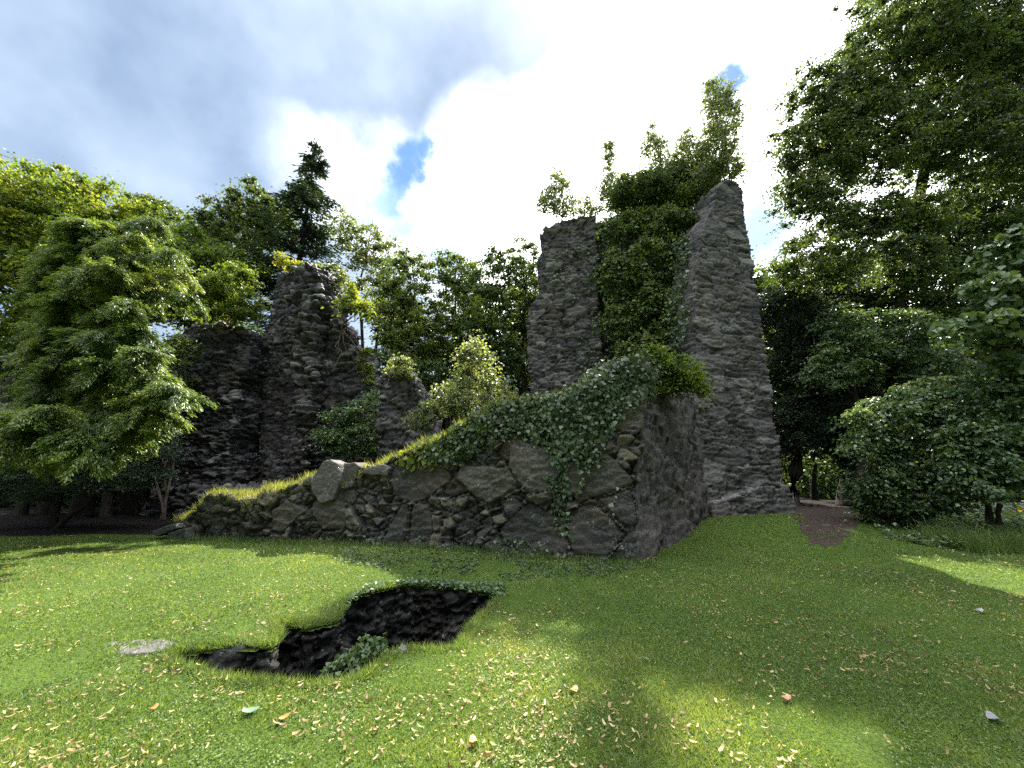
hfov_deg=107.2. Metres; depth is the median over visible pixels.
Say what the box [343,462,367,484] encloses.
stone block
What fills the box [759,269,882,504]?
yew tree
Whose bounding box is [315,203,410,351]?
broadleaf tree
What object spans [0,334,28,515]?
broadleaf tree
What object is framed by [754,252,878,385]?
broadleaf tree
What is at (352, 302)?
sycamore sapling
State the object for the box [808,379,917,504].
yew tree
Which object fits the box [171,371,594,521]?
wall top grass
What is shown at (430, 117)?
sky
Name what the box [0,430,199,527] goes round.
yew tree
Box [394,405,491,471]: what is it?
ivy
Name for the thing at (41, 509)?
tree
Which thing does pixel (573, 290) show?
ivy
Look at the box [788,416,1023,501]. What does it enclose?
thicket
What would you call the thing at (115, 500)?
thicket
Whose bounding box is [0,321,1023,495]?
woodland undergrowth
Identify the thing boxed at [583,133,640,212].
birch sapling
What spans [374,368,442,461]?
wall stub
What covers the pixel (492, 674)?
leaf litter
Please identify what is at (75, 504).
tree
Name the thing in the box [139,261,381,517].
ruined tower
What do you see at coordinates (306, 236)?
spruce tree
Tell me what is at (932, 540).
ground weeds
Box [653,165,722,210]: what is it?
sapling bush
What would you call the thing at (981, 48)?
sycamore tree
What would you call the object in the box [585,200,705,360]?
ivy
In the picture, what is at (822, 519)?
path
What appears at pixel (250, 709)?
fallen leaf
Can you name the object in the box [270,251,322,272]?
weed tuft
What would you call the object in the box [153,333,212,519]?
birch sapling
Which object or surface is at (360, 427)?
shrub
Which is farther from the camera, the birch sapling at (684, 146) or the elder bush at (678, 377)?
the birch sapling at (684, 146)
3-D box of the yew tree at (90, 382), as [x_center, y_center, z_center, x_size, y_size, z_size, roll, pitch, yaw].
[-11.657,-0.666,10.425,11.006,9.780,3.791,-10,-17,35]
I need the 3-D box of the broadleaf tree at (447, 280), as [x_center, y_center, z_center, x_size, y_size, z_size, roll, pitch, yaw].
[-3.765,-1.060,23.905,5.800,16.970,4.606,0,-14,0]
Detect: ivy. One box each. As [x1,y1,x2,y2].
[318,531,601,561]
[333,545,636,580]
[355,346,380,388]
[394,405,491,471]
[419,350,666,498]
[541,464,574,541]
[543,246,603,378]
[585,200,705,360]
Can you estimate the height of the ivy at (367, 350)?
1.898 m
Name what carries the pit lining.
in the lawn at (118, 524)
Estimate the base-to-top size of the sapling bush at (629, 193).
3.952 m
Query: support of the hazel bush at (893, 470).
on the lawn at (118, 524)
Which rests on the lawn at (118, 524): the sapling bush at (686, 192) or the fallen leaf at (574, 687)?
the fallen leaf at (574, 687)
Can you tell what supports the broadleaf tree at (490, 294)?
on the lawn at (118, 524)
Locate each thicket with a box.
[0,455,260,508]
[779,433,820,492]
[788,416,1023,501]
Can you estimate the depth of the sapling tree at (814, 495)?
19.30 m
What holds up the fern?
on the wall stub
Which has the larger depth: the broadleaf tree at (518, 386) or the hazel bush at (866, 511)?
the broadleaf tree at (518, 386)
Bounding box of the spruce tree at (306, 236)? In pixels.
[224,138,361,346]
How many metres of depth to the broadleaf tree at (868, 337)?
14.91 m
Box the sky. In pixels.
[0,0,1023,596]
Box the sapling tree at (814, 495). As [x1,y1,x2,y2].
[804,448,821,500]
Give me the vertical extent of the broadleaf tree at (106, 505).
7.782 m
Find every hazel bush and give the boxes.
[825,373,1010,527]
[832,468,970,521]
[917,364,1023,530]
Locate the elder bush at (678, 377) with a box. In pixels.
[629,338,717,411]
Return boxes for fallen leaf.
[242,706,258,712]
[279,712,289,718]
[469,735,477,741]
[571,685,577,691]
[781,694,790,699]
[985,711,1003,720]
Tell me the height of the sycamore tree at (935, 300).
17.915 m
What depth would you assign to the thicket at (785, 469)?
17.93 m
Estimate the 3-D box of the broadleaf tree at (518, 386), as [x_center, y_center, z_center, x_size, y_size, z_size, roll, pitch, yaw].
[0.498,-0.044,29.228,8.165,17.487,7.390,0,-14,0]
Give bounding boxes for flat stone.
[106,639,144,645]
[118,639,173,655]
[152,523,185,535]
[167,527,194,540]
[230,498,257,506]
[360,464,392,475]
[399,644,408,653]
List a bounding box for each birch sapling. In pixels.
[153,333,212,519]
[512,158,592,222]
[566,190,616,219]
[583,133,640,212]
[621,118,697,184]
[668,118,726,186]
[682,63,759,196]
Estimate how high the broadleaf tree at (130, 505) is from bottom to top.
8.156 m
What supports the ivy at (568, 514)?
attached to the ruined wall
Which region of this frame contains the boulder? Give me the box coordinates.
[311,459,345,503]
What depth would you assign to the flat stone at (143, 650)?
3.59 m
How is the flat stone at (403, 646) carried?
in the pit lining
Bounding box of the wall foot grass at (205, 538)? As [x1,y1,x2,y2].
[166,533,660,568]
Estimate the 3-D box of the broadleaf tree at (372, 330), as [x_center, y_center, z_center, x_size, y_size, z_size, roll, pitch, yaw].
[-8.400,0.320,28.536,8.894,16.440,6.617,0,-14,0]
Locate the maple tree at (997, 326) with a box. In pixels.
[927,223,1023,383]
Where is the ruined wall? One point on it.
(644, 494)
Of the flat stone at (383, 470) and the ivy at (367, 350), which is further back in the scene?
the ivy at (367, 350)
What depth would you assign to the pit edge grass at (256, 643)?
3.74 m
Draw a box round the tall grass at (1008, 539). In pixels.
[903,516,1023,555]
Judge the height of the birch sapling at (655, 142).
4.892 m
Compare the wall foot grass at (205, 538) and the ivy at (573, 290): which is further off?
the ivy at (573, 290)
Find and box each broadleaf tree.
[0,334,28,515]
[0,347,61,525]
[99,490,112,516]
[123,346,180,513]
[131,192,197,226]
[142,212,276,333]
[171,174,299,321]
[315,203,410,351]
[348,293,452,381]
[360,247,453,370]
[371,345,507,420]
[413,246,493,432]
[419,292,512,428]
[449,243,529,389]
[475,284,530,399]
[500,233,540,395]
[751,249,776,391]
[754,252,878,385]
[780,300,985,499]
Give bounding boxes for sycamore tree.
[747,0,1023,496]
[823,158,1023,499]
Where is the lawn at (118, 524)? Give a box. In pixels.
[0,494,1023,767]
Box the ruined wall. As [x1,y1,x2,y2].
[173,359,709,560]
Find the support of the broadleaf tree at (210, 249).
on the lawn at (118, 524)
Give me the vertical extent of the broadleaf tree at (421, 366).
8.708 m
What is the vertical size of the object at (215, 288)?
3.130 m
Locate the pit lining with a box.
[168,587,491,690]
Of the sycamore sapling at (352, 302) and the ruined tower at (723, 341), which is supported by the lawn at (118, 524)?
the ruined tower at (723, 341)
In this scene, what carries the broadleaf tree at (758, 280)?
on the lawn at (118, 524)
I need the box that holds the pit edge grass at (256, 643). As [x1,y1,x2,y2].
[150,578,506,692]
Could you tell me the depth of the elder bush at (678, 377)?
9.53 m
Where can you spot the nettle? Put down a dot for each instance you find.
(351, 660)
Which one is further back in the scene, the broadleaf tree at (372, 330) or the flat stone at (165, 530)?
the broadleaf tree at (372, 330)
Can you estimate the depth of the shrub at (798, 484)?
24.63 m
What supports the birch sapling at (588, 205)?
on the ruined tower at (723, 341)
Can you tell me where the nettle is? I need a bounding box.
[319,632,388,680]
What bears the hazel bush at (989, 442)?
on the lawn at (118, 524)
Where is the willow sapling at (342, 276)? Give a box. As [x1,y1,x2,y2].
[321,262,364,296]
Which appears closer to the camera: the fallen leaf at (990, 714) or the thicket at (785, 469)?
the fallen leaf at (990, 714)
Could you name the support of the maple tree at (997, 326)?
on the lawn at (118, 524)
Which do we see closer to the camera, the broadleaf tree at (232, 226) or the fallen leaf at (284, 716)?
the fallen leaf at (284, 716)
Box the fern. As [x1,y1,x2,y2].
[378,352,420,400]
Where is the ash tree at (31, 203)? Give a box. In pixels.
[0,147,212,512]
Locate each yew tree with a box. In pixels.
[0,211,216,485]
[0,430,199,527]
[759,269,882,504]
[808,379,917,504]
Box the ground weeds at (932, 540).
[873,499,1023,550]
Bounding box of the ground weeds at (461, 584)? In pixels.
[344,577,506,606]
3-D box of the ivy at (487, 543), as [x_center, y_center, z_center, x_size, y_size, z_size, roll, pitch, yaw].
[-1.602,3.940,8.768,7.676,1.085,2.256,-2,-14,10]
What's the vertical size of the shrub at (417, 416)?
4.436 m
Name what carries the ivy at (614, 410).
attached to the ruined wall
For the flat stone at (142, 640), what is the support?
on the lawn at (118, 524)
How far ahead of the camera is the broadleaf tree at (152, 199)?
38.82 m
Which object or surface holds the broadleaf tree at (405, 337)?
on the lawn at (118, 524)
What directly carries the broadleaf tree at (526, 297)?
on the lawn at (118, 524)
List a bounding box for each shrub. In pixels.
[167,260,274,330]
[298,388,381,462]
[400,397,446,438]
[419,315,522,427]
[780,451,841,495]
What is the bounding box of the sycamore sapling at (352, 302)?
[320,282,376,369]
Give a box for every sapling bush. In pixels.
[587,152,725,217]
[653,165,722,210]
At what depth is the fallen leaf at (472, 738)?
2.30 m
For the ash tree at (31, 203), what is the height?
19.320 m
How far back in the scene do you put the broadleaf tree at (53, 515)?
12.79 m
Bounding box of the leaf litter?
[0,512,1023,767]
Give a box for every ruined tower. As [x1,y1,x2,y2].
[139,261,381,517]
[526,179,796,516]
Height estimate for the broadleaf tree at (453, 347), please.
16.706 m
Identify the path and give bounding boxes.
[793,506,860,548]
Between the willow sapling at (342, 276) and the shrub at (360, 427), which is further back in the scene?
the willow sapling at (342, 276)
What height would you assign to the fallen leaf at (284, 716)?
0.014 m
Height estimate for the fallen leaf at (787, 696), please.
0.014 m
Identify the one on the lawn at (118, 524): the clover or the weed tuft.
the clover
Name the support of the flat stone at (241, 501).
on the ruined wall
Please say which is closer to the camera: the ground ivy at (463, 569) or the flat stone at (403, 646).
the flat stone at (403, 646)
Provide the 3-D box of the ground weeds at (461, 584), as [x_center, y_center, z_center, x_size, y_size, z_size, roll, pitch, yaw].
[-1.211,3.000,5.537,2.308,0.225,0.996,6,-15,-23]
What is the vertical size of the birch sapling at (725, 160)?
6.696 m
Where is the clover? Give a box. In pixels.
[0,523,1023,767]
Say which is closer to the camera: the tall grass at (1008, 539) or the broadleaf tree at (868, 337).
the tall grass at (1008, 539)
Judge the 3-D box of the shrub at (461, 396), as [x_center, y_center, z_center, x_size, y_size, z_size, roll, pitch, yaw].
[-1.273,1.099,12.244,3.333,7.125,2.614,0,-14,0]
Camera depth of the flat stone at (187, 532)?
9.89 m

